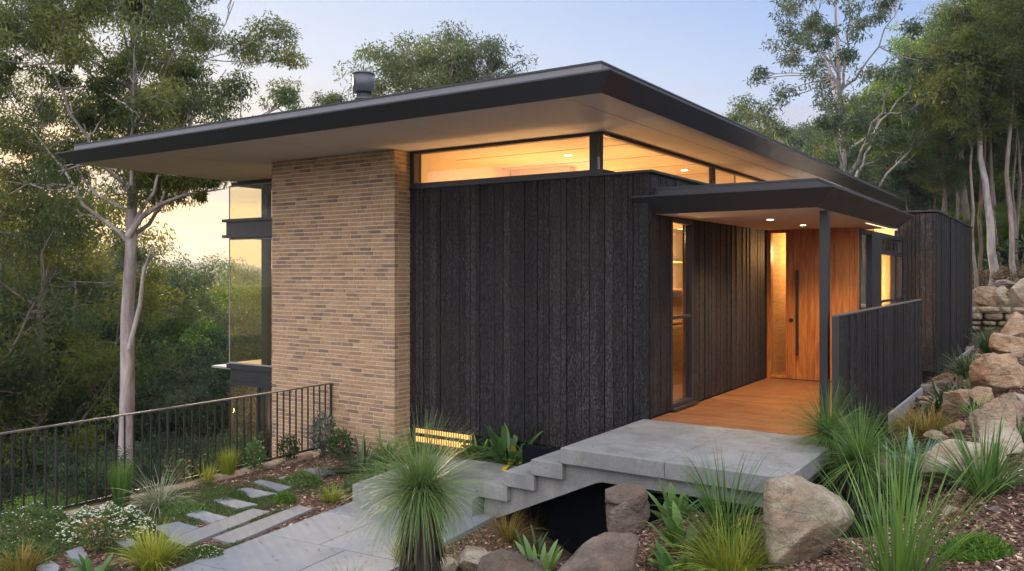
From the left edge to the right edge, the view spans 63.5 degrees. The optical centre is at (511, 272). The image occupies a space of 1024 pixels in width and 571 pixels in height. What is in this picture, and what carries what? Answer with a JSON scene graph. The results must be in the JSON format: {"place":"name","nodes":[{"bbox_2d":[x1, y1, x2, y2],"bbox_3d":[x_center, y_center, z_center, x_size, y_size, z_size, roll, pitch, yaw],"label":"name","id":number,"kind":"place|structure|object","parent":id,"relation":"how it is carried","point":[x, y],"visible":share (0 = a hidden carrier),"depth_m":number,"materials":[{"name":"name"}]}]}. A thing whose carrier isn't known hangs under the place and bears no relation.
{"place":"outdoors","nodes":[
{"label":"outdoors","id":0,"kind":"place"},
{"bbox_2d":[170,501,496,570],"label":"path","id":1,"kind":"structure","parent":0,"point":[322,529],"depth_m":8.22,"materials":[{"name":"concrete"}]},
{"bbox_2d":[0,0,964,268],"label":"sky","id":2,"kind":"structure","parent":0,"point":[702,52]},
{"bbox_2d":[0,268,1023,570],"bbox_3d":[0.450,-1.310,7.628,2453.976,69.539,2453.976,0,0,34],"label":"ground","id":3,"kind":"structure","parent":0,"point":[565,554],"depth_m":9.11,"materials":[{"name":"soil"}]},
{"bbox_2d":[0,537,62,570],"bbox_3d":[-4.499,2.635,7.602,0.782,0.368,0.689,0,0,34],"label":"grass tussock","id":4,"kind":"object","parent":3,"relation":"on","point":[32,565],"depth_m":7.58,"materials":[{"name":"plant"}]},
{"bbox_2d":[0,499,76,543],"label":"ground cover plant","id":5,"kind":"object","parent":3,"relation":"on","point":[19,516],"visible":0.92,"depth_m":8.63,"materials":[{"name":"green plant"}]},
{"bbox_2d":[0,410,91,505],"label":"forest tree","id":6,"kind":"object","parent":3,"relation":"on","point":[26,444],"visible":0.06,"depth_m":21.74,"materials":[{"name":"green plant"}]},
{"bbox_2d":[2,487,100,523],"bbox_3d":[-8.065,5.480,14.486,2.880,3.296,2.909,0,0,-35],"label":"shrub","id":7,"kind":"object","parent":3,"relation":"on","point":[41,500],"visible":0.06,"depth_m":14.52,"materials":[{"name":"green plant"}]},
{"bbox_2d":[2,436,116,522],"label":"understorey tree","id":8,"kind":"object","parent":3,"relation":"on","point":[6,476],"visible":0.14,"depth_m":19.58,"materials":[{"name":"green plant"}]},
{"bbox_2d":[0,100,125,422],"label":"gum tree","id":9,"kind":"object","parent":3,"relation":"on","point":[22,376],"visible":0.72,"depth_m":20.76,"materials":[{"name":"green plant"}]},
{"bbox_2d":[4,390,152,474],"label":"understorey tree","id":10,"kind":"object","parent":3,"relation":"on","point":[109,432],"visible":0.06,"depth_m":23.70,"materials":[{"name":"green plant"}]},
{"bbox_2d":[0,274,157,456],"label":"understorey tree","id":11,"kind":"object","parent":3,"relation":"on","point":[74,395],"visible":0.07,"depth_m":24.34,"materials":[{"name":"green plant"}]},
{"bbox_2d":[2,442,156,522],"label":"understorey tree","id":12,"kind":"object","parent":3,"relation":"on","point":[50,461],"visible":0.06,"depth_m":18.59,"materials":[{"name":"green plant"}]},
{"bbox_2d":[0,315,164,461],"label":"forest tree","id":13,"kind":"object","parent":3,"relation":"on","point":[101,331],"visible":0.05,"depth_m":26.19,"materials":[{"name":"green plant"}]},
{"bbox_2d":[0,167,185,470],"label":"gum tree","id":14,"kind":"object","parent":3,"relation":"on","point":[96,358],"visible":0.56,"depth_m":22.70,"materials":[{"name":"green plant"}]},
{"bbox_2d":[17,446,181,508],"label":"understorey tree","id":15,"kind":"object","parent":3,"relation":"on","point":[81,485],"visible":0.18,"depth_m":15.71,"materials":[{"name":"green plant"}]},
{"bbox_2d":[77,516,121,551],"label":"shrub","id":16,"kind":"object","parent":3,"relation":"on","point":[97,544],"visible":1,"depth_m":8.12,"materials":[{"name":"green plant"}]},
{"bbox_2d":[0,209,201,442],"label":"gum tree","id":17,"kind":"object","parent":3,"relation":"on","point":[87,293],"visible":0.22,"depth_m":26.49,"materials":[{"name":"green plant"}]},
{"bbox_2d":[66,552,136,570],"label":"strap leaf plant","id":18,"kind":"object","parent":3,"relation":"on","point":[87,564],"visible":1,"depth_m":7.51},
{"bbox_2d":[47,501,155,546],"bbox_3d":[-4.315,2.624,8.759,1.210,0.321,0.986,0,0,34],"label":"ground cover plant","id":19,"kind":"object","parent":3,"relation":"on","point":[120,516],"visible":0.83,"depth_m":8.66,"materials":[{"name":"white plant"}]},
{"bbox_2d":[91,456,136,508],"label":"grass tussock","id":20,"kind":"object","parent":3,"relation":"on","point":[120,484],"depth_m":9.56,"materials":[{"name":"green plant"}]},
{"bbox_2d":[22,244,228,383],"bbox_3d":[-16.292,6.911,33.142,9.493,16.275,9.152,0,0,-21],"label":"forest tree","id":21,"kind":"object","parent":3,"relation":"on","point":[111,324],"visible":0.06,"depth_m":32.18,"materials":[{"name":"green plant"}]},
{"bbox_2d":[102,516,200,570],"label":"grass tussock","id":22,"kind":"object","parent":3,"relation":"on","point":[153,556],"depth_m":7.69,"materials":[{"name":"green plant"}]},
{"bbox_2d":[0,0,311,482],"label":"gum tree","id":23,"kind":"object","parent":3,"relation":"on","point":[50,27],"visible":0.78,"depth_m":17.18,"materials":[{"name":"green plant"}]},
{"bbox_2d":[95,429,218,503],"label":"understorey tree","id":24,"kind":"object","parent":3,"relation":"on","point":[187,442],"visible":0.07,"depth_m":19.37,"materials":[{"name":"green plant"}]},
{"bbox_2d":[117,463,209,516],"bbox_3d":[-4.130,2.607,9.638,1.094,0.814,1.160,0,0,-27],"label":"grass tussock","id":25,"kind":"object","parent":3,"relation":"on","point":[155,502],"depth_m":9.58,"materials":[{"name":"plant"}]},
{"bbox_2d":[0,383,332,521],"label":"railing","id":26,"kind":"object","parent":3,"relation":"on","point":[96,455],"visible":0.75,"depth_m":10.47,"materials":[{"name":"metal"}]},
{"bbox_2d":[83,330,255,455],"bbox_3d":[-12.884,7.830,29.970,7.822,11.263,7.432,0,0,-37],"label":"understorey tree","id":27,"kind":"object","parent":3,"relation":"on","point":[157,350],"visible":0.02,"depth_m":29.47,"materials":[{"name":"green plant"}]},
{"bbox_2d":[81,238,259,363],"bbox_3d":[-14.124,6.657,34.148,7.637,16.272,8.104,0,0,22],"label":"gum tree","id":28,"kind":"object","parent":3,"relation":"on","point":[191,315],"visible":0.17,"depth_m":33.04,"materials":[{"name":"green plant"}]},
{"bbox_2d":[156,497,208,516],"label":"ground cover plant","id":29,"kind":"object","parent":3,"relation":"on","point":[200,505],"visible":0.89,"depth_m":9.48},
{"bbox_2d":[108,311,260,435],"bbox_3d":[-13.220,7.585,31.940,8.497,12.515,8.411,0,0,34],"label":"forest tree","id":30,"kind":"object","parent":3,"relation":"on","point":[181,338],"visible":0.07,"depth_m":31.15,"materials":[{"name":"green plant"}]},
{"bbox_2d":[117,334,260,456],"bbox_3d":[-10.212,6.992,27.872,6.449,9.774,6.788,0,0,-24],"label":"understorey tree","id":31,"kind":"object","parent":3,"relation":"on","point":[221,380],"visible":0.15,"depth_m":27.03,"materials":[{"name":"green plant"}]},
{"bbox_2d":[135,365,253,461],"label":"forest tree","id":32,"kind":"object","parent":3,"relation":"on","point":[168,398],"visible":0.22,"depth_m":26.46,"materials":[{"name":"green plant"}]},
{"bbox_2d":[153,428,262,488],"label":"understorey tree","id":33,"kind":"object","parent":3,"relation":"on","point":[203,458],"visible":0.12,"depth_m":13.78,"materials":[{"name":"green plant"}]},
{"bbox_2d":[149,306,271,438],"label":"forest tree","id":34,"kind":"object","parent":3,"relation":"on","point":[244,326],"visible":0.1,"depth_m":31.30,"materials":[{"name":"green plant"}]},
{"bbox_2d":[156,251,271,300],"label":"gum tree","id":35,"kind":"object","parent":3,"relation":"on","point":[258,277],"visible":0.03,"depth_m":52.68,"materials":[{"name":"green plant"}]},
{"bbox_2d":[168,508,269,548],"bbox_3d":[-3.126,2.757,8.882,0.318,0.070,1.291,0,0,25],"label":"stone strip","id":36,"kind":"object","parent":3,"relation":"on","point":[212,530],"visible":0.53,"depth_m":8.85,"materials":[{"name":"stone"}]},
{"bbox_2d":[197,486,247,503],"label":"ground cover plant","id":37,"kind":"object","parent":3,"relation":"on","point":[219,490],"visible":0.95,"depth_m":10.03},
{"bbox_2d":[174,263,271,326],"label":"gum tree","id":38,"kind":"object","parent":3,"relation":"on","point":[220,286],"visible":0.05,"depth_m":40.08,"materials":[{"name":"green plant"}]},
{"bbox_2d":[212,446,242,474],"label":"grass tussock","id":39,"kind":"object","parent":3,"relation":"on","point":[227,465],"depth_m":11.05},
{"bbox_2d":[195,277,271,345],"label":"forest tree","id":40,"kind":"object","parent":3,"relation":"on","point":[240,297],"visible":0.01,"depth_m":38.88,"materials":[{"name":"green plant"}]},
{"bbox_2d":[241,437,267,470],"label":"shrub","id":41,"kind":"object","parent":3,"relation":"on","point":[255,452],"visible":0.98,"depth_m":11.39,"materials":[{"name":"green plant"}]},
{"bbox_2d":[213,505,312,544],"bbox_3d":[-2.657,2.757,8.983,0.314,0.070,1.347,0,0,25],"label":"stone strip","id":42,"kind":"object","parent":3,"relation":"on","point":[256,528],"visible":0.71,"depth_m":8.88,"materials":[{"name":"stone"}]},
{"bbox_2d":[279,469,323,487],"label":"ground cover plant","id":43,"kind":"object","parent":3,"relation":"on","point":[298,474],"visible":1,"depth_m":10.64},
{"bbox_2d":[306,409,337,455],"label":"shrub","id":44,"kind":"object","parent":3,"relation":"on","point":[321,441],"visible":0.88,"depth_m":12.31,"materials":[{"name":"green plant"}]},
{"bbox_2d":[325,427,355,460],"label":"shrub","id":45,"kind":"object","parent":3,"relation":"on","point":[334,442],"visible":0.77,"depth_m":11.96,"materials":[{"name":"green plant"}]},
{"bbox_2d":[327,427,388,479],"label":"strap leaf plant","id":46,"kind":"object","parent":3,"relation":"on","point":[362,461],"visible":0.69,"depth_m":11.23,"materials":[{"name":"plant"}]},
{"bbox_2d":[327,406,510,570],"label":"grass tree","id":47,"kind":"object","parent":3,"relation":"on","point":[422,507],"visible":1,"depth_m":6.55,"materials":[{"name":"green plant"}]},
{"bbox_2d":[352,454,516,516],"bbox_3d":[-0.830,2.632,10.275,1.809,0.205,1.899,0,0,34],"label":"landing","id":48,"kind":"object","parent":3,"relation":"on","point":[496,466],"visible":0.37,"depth_m":9.85,"materials":[{"name":"concrete"}]},
{"bbox_2d":[333,20,540,99],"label":"gum tree","id":49,"kind":"object","parent":3,"relation":"on","point":[423,63],"visible":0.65,"depth_m":35.06,"materials":[{"name":"green plant"}]},
{"bbox_2d":[434,21,509,83],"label":"gum tree","id":50,"kind":"object","parent":3,"relation":"on","point":[490,42],"visible":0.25,"depth_m":36.37,"materials":[{"name":"green plant"}]},
{"bbox_2d":[457,545,490,570],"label":"stone","id":51,"kind":"object","parent":3,"relation":"on","point":[474,554],"visible":0.63,"depth_m":7.63,"materials":[{"name":"stone"}]},
{"bbox_2d":[0,373,998,557],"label":"ground cover","id":52,"kind":"object","parent":3,"relation":"on","point":[213,505],"visible":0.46,"depth_m":9.45,"materials":[{"name":"plant"}]},
{"bbox_2d":[455,422,543,470],"bbox_3d":[-0.133,2.390,11.286,1.448,0.845,1.614,0,0,8],"label":"broadleaf plant","id":53,"kind":"object","parent":3,"relation":"on","point":[502,444],"visible":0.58,"depth_m":11.09,"materials":[{"name":"green plant"}]},
{"bbox_2d":[476,549,548,570],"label":"boulder","id":54,"kind":"object","parent":3,"relation":"on","point":[496,560],"visible":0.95,"depth_m":7.22,"materials":[{"name":"stone"}]},
{"bbox_2d":[55,60,972,554],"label":"house","id":55,"kind":"structure","parent":3,"relation":"on","point":[563,256],"depth_m":12.14,"materials":[{"name":"wood"}]},
{"bbox_2d":[352,71,374,99],"bbox_3d":[-2.471,-2.730,13.787,0.380,1.180,0.380,0,0,34],"label":"flue cowl","id":56,"kind":"object","parent":55,"relation":"on","point":[363,84],"visible":0.51,"depth_m":13.65,"materials":[{"name":"metal"}]},
{"bbox_2d":[412,425,475,453],"bbox_3d":[-1.011,2.460,12.211,1.160,0.300,0.060,0,0,34],"label":"window","id":57,"kind":"structure","parent":55,"relation":"in","point":[417,427],"depth_m":12.20,"materials":[{"name":"glass"}]},
{"bbox_2d":[410,131,763,186],"bbox_3d":[2.404,-1.557,15.514,3.280,0.541,9.312,0,0,34],"label":"window","id":58,"kind":"structure","parent":55,"relation":"in","point":[595,138],"depth_m":11.66,"materials":[{"name":"glass"}]},
{"bbox_2d":[670,218,698,410],"bbox_3d":[2.310,0.560,11.268,0.170,2.540,0.840,0,0,34],"label":"window","id":59,"kind":"structure","parent":55,"relation":"in","point":[684,402],"depth_m":11.54,"materials":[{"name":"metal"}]},
{"bbox_2d":[651,378,831,436],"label":"entry deck","id":60,"kind":"structure","parent":55,"relation":"attached to","point":[744,407],"depth_m":11.21,"materials":[{"name":"orange"}]},
{"bbox_2d":[832,299,922,457],"bbox_3d":[5.530,1.319,12.168,0.075,1.662,6.725,0,0,34],"label":"deck screen","id":61,"kind":"object","parent":60,"relation":"attached to","point":[877,354],"visible":0.88,"depth_m":11.30,"materials":[{"name":"black"}]},
{"bbox_2d":[770,228,834,382],"bbox_3d":[4.968,0.559,14.149,1.070,2.583,0.145,0,0,34],"label":"door","id":62,"kind":"structure","parent":55,"relation":"in","point":[803,244],"depth_m":14.13,"materials":[{"name":"wood"}]},
{"bbox_2d":[859,228,902,309],"bbox_3d":[6.970,0.560,15.599,0.110,2.580,4.400,0,0,34],"label":"window","id":63,"kind":"structure","parent":55,"relation":"in","point":[872,244],"depth_m":14.90,"materials":[{"name":"metal"}]},
{"bbox_2d":[481,504,553,545],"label":"grass tussock","id":64,"kind":"object","parent":3,"relation":"on","point":[508,533],"depth_m":8.95,"materials":[{"name":"plant"}]},
{"bbox_2d":[506,534,566,570],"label":"strap leaf plant","id":65,"kind":"object","parent":3,"relation":"on","point":[549,561],"visible":0.81,"depth_m":7.41,"materials":[{"name":"plant"}]},
{"bbox_2d":[557,532,638,570],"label":"boulder","id":66,"kind":"object","parent":3,"relation":"on","point":[610,551],"visible":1,"depth_m":6.19,"materials":[{"name":"stone"}]},
{"bbox_2d":[606,501,649,532],"bbox_3d":[1.081,2.261,7.679,0.417,0.378,0.317,0,0,0],"label":"stone","id":67,"kind":"object","parent":3,"relation":"on","point":[623,517],"visible":0.68,"depth_m":7.55,"materials":[{"name":"stone"}]},
{"bbox_2d":[605,483,647,510],"bbox_3d":[1.063,2.101,7.694,0.389,0.253,0.296,0,0,0],"label":"stone","id":68,"kind":"object","parent":67,"relation":"on","point":[618,494],"visible":0.9,"depth_m":7.60,"materials":[{"name":"stone"}]},
{"bbox_2d":[478,419,838,518],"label":"entry steps","id":69,"kind":"structure","parent":3,"relation":"on","point":[574,467],"depth_m":8.67,"materials":[{"name":"concrete"}]},
{"bbox_2d":[637,537,705,570],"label":"strap leaf plant","id":70,"kind":"object","parent":3,"relation":"on","point":[663,558],"visible":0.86,"depth_m":6.64,"materials":[{"name":"plant"}]},
{"bbox_2d":[646,479,705,522],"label":"strap leaf plant","id":71,"kind":"object","parent":3,"relation":"on","point":[669,498],"visible":0.6,"depth_m":7.53,"materials":[{"name":"plant"}]},
{"bbox_2d":[639,501,723,566],"bbox_3d":[1.507,2.176,6.940,0.683,0.390,0.812,0,0,34],"label":"broadleaf plant","id":72,"kind":"object","parent":3,"relation":"on","point":[673,526],"visible":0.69,"depth_m":6.91,"materials":[{"name":"plant"}]},
{"bbox_2d":[635,437,801,561],"bbox_3d":[1.817,1.917,7.060,1.686,1.086,1.789,0,0,34],"label":"grass tussock","id":73,"kind":"object","parent":3,"relation":"on","point":[727,517],"depth_m":7.03,"materials":[{"name":"green plant"}]},
{"bbox_2d":[655,495,806,570],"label":"grass tussock","id":74,"kind":"object","parent":3,"relation":"on","point":[725,558],"depth_m":6.56,"materials":[{"name":"green plant"}]},
{"bbox_2d":[722,93,804,141],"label":"gum tree","id":75,"kind":"object","parent":3,"relation":"on","point":[743,111],"visible":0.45,"depth_m":41.45,"materials":[{"name":"green plant"}]},
{"bbox_2d":[763,473,853,567],"bbox_3d":[2.336,1.983,6.551,0.693,0.686,0.676,0,0,23],"label":"boulder","id":76,"kind":"object","parent":3,"relation":"on","point":[793,521],"visible":0.89,"depth_m":6.40,"materials":[{"name":"stone"}]},
{"bbox_2d":[761,374,892,537],"bbox_3d":[3.397,2.262,8.911,1.398,2.331,1.386,0,0,-35],"label":"grass tree","id":77,"kind":"object","parent":3,"relation":"on","point":[830,420],"visible":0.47,"depth_m":8.83,"materials":[{"name":"green plant"}]},
{"bbox_2d":[743,0,949,201],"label":"gum tree","id":78,"kind":"object","parent":3,"relation":"on","point":[835,126],"visible":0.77,"depth_m":28.88,"materials":[{"name":"green plant"}]},
{"bbox_2d":[789,394,938,537],"bbox_3d":[3.466,2.109,8.307,1.476,1.852,1.551,0,0,3],"label":"grass tree","id":79,"kind":"object","parent":3,"relation":"on","point":[852,463],"visible":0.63,"depth_m":8.22,"materials":[{"name":"green plant"}]},
{"bbox_2d":[819,73,946,189],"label":"gum tree","id":80,"kind":"object","parent":3,"relation":"on","point":[896,94],"visible":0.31,"depth_m":32.09,"materials":[{"name":"green plant"}]},
{"bbox_2d":[770,418,1022,570],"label":"grass tussock","id":81,"kind":"object","parent":3,"relation":"on","point":[903,554],"depth_m":5.36,"materials":[{"name":"green plant"}]},
{"bbox_2d":[844,418,955,515],"bbox_3d":[3.716,1.905,7.844,1.185,1.153,1.295,0,0,34],"label":"grass tussock","id":82,"kind":"object","parent":3,"relation":"on","point":[902,465],"depth_m":7.87,"materials":[{"name":"green plant"}]},
{"bbox_2d":[872,111,934,210],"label":"gum tree","id":83,"kind":"object","parent":3,"relation":"on","point":[895,173],"visible":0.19,"depth_m":35.82,"materials":[{"name":"green plant"}]},
{"bbox_2d":[850,144,976,216],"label":"forest tree","id":84,"kind":"object","parent":3,"relation":"on","point":[912,206],"visible":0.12,"depth_m":36.31,"materials":[{"name":"green plant"}]},
{"bbox_2d":[884,400,959,444],"bbox_3d":[5.372,1.961,10.685,1.249,0.662,1.193,0,0,34],"label":"grass tussock","id":85,"kind":"object","parent":3,"relation":"on","point":[921,425],"depth_m":10.70,"materials":[{"name":"plant"}]},
{"bbox_2d":[901,109,976,211],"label":"gum tree","id":86,"kind":"object","parent":3,"relation":"on","point":[932,185],"visible":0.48,"depth_m":28.80,"materials":[{"name":"green plant"}]},
{"bbox_2d":[910,105,986,212],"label":"gum tree","id":87,"kind":"object","parent":3,"relation":"on","point":[924,151],"visible":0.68,"depth_m":27.99,"materials":[{"name":"green plant"}]},
{"bbox_2d":[874,20,1023,223],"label":"forest tree","id":88,"kind":"object","parent":3,"relation":"on","point":[999,186],"visible":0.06,"depth_m":41.49,"materials":[{"name":"green plant"}]},
{"bbox_2d":[911,22,998,218],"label":"gum tree","id":89,"kind":"object","parent":3,"relation":"on","point":[957,195],"visible":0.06,"depth_m":29.96,"materials":[{"name":"green plant"}]},
{"bbox_2d":[941,389,972,413],"bbox_3d":[6.061,1.773,11.208,0.349,0.369,0.326,0,0,-33],"label":"stone","id":90,"kind":"object","parent":3,"relation":"on","point":[950,398],"visible":0.77,"depth_m":11.12,"materials":[{"name":"stone"}]},
{"bbox_2d":[931,346,983,382],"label":"grass tussock","id":91,"kind":"object","parent":3,"relation":"on","point":[961,366],"depth_m":14.97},
{"bbox_2d":[915,439,1008,485],"bbox_3d":[4.255,1.842,7.910,0.807,0.473,0.642,0,0,-10],"label":"boulder","id":92,"kind":"object","parent":3,"relation":"on","point":[933,453],"visible":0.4,"depth_m":7.79,"materials":[{"name":"stone"}]},
{"bbox_2d":[903,16,1023,287],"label":"gum tree","id":93,"kind":"object","parent":3,"relation":"on","point":[962,77],"visible":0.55,"depth_m":26.85,"materials":[{"name":"green plant"}]},
{"bbox_2d":[904,411,1023,512],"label":"grass tussock","id":94,"kind":"object","parent":3,"relation":"on","point":[980,473],"depth_m":7.06,"materials":[{"name":"green plant"}]},
{"bbox_2d":[924,0,1011,266],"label":"gum tree","id":95,"kind":"object","parent":3,"relation":"on","point":[990,167],"visible":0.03,"depth_m":31.07,"materials":[{"name":"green plant"}]},
{"bbox_2d":[924,34,1021,288],"bbox_3d":[15.024,-3.404,26.753,2.888,8.572,3.136,0,0,-21],"label":"gum tree","id":96,"kind":"object","parent":3,"relation":"on","point":[961,129],"visible":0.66,"depth_m":26.57,"materials":[{"name":"green plant"}]},
{"bbox_2d":[925,0,1023,282],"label":"gum tree","id":97,"kind":"object","parent":3,"relation":"on","point":[964,39],"visible":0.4,"depth_m":26.13,"materials":[{"name":"green plant"}]},
{"bbox_2d":[926,0,1023,284],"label":"gum tree","id":98,"kind":"object","parent":3,"relation":"on","point":[980,254],"visible":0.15,"depth_m":27.66,"materials":[{"name":"green plant"}]},
{"bbox_2d":[936,529,1014,563],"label":"ground cover plant","id":99,"kind":"object","parent":3,"relation":"on","point":[996,552],"visible":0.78,"depth_m":5.76,"materials":[{"name":"plant"}]},
{"bbox_2d":[959,201,1020,277],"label":"gum tree","id":100,"kind":"object","parent":3,"relation":"on","point":[1004,223],"visible":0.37,"depth_m":31.47,"materials":[{"name":"green plant"}]},
{"bbox_2d":[966,0,1023,85],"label":"gum tree","id":101,"kind":"object","parent":3,"relation":"on","point":[1000,26],"visible":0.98,"depth_m":24.26,"materials":[{"name":"green plant"}]},
{"bbox_2d":[968,353,1023,394],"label":"boulder","id":102,"kind":"object","parent":3,"relation":"on","point":[997,373],"visible":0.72,"depth_m":11.25,"materials":[{"name":"stone"}]},
{"bbox_2d":[968,393,1023,437],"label":"boulder","id":103,"kind":"object","parent":3,"relation":"on","point":[1011,405],"visible":0.55,"depth_m":9.29,"materials":[{"name":"stone"}]},
{"bbox_2d":[972,307,1023,333],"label":"dry stone wall","id":104,"kind":"structure","parent":3,"relation":"on","point":[984,317],"depth_m":23.17,"materials":[{"name":"stone"}]},
{"bbox_2d":[972,286,997,306],"bbox_3d":[13.589,0.728,23.800,0.783,0.664,0.716,0,0,-26],"label":"boulder","id":105,"kind":"object","parent":104,"relation":"on","point":[982,296],"visible":0.84,"depth_m":23.56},
{"bbox_2d":[976,420,1023,454],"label":"boulder","id":106,"kind":"object","parent":3,"relation":"on","point":[1007,429],"visible":0.41,"depth_m":8.24,"materials":[{"name":"stone"}]},
{"bbox_2d":[982,234,1023,277],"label":"undergrowth","id":107,"kind":"object","parent":3,"relation":"on","point":[999,249],"visible":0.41,"depth_m":29.21,"materials":[{"name":"green plant"}]},
{"bbox_2d":[986,98,1023,268],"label":"gum tree","id":108,"kind":"object","parent":3,"relation":"on","point":[1014,131],"visible":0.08,"depth_m":29.65,"materials":[{"name":"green plant"}]},
{"bbox_2d":[988,332,1023,357],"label":"boulder","id":109,"kind":"object","parent":3,"relation":"on","point":[999,343],"visible":0.71,"depth_m":14.72,"materials":[{"name":"stone"}]},
{"bbox_2d":[1000,311,1023,337],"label":"boulder","id":110,"kind":"object","parent":3,"relation":"on","point":[1014,325],"visible":0.62,"depth_m":15.71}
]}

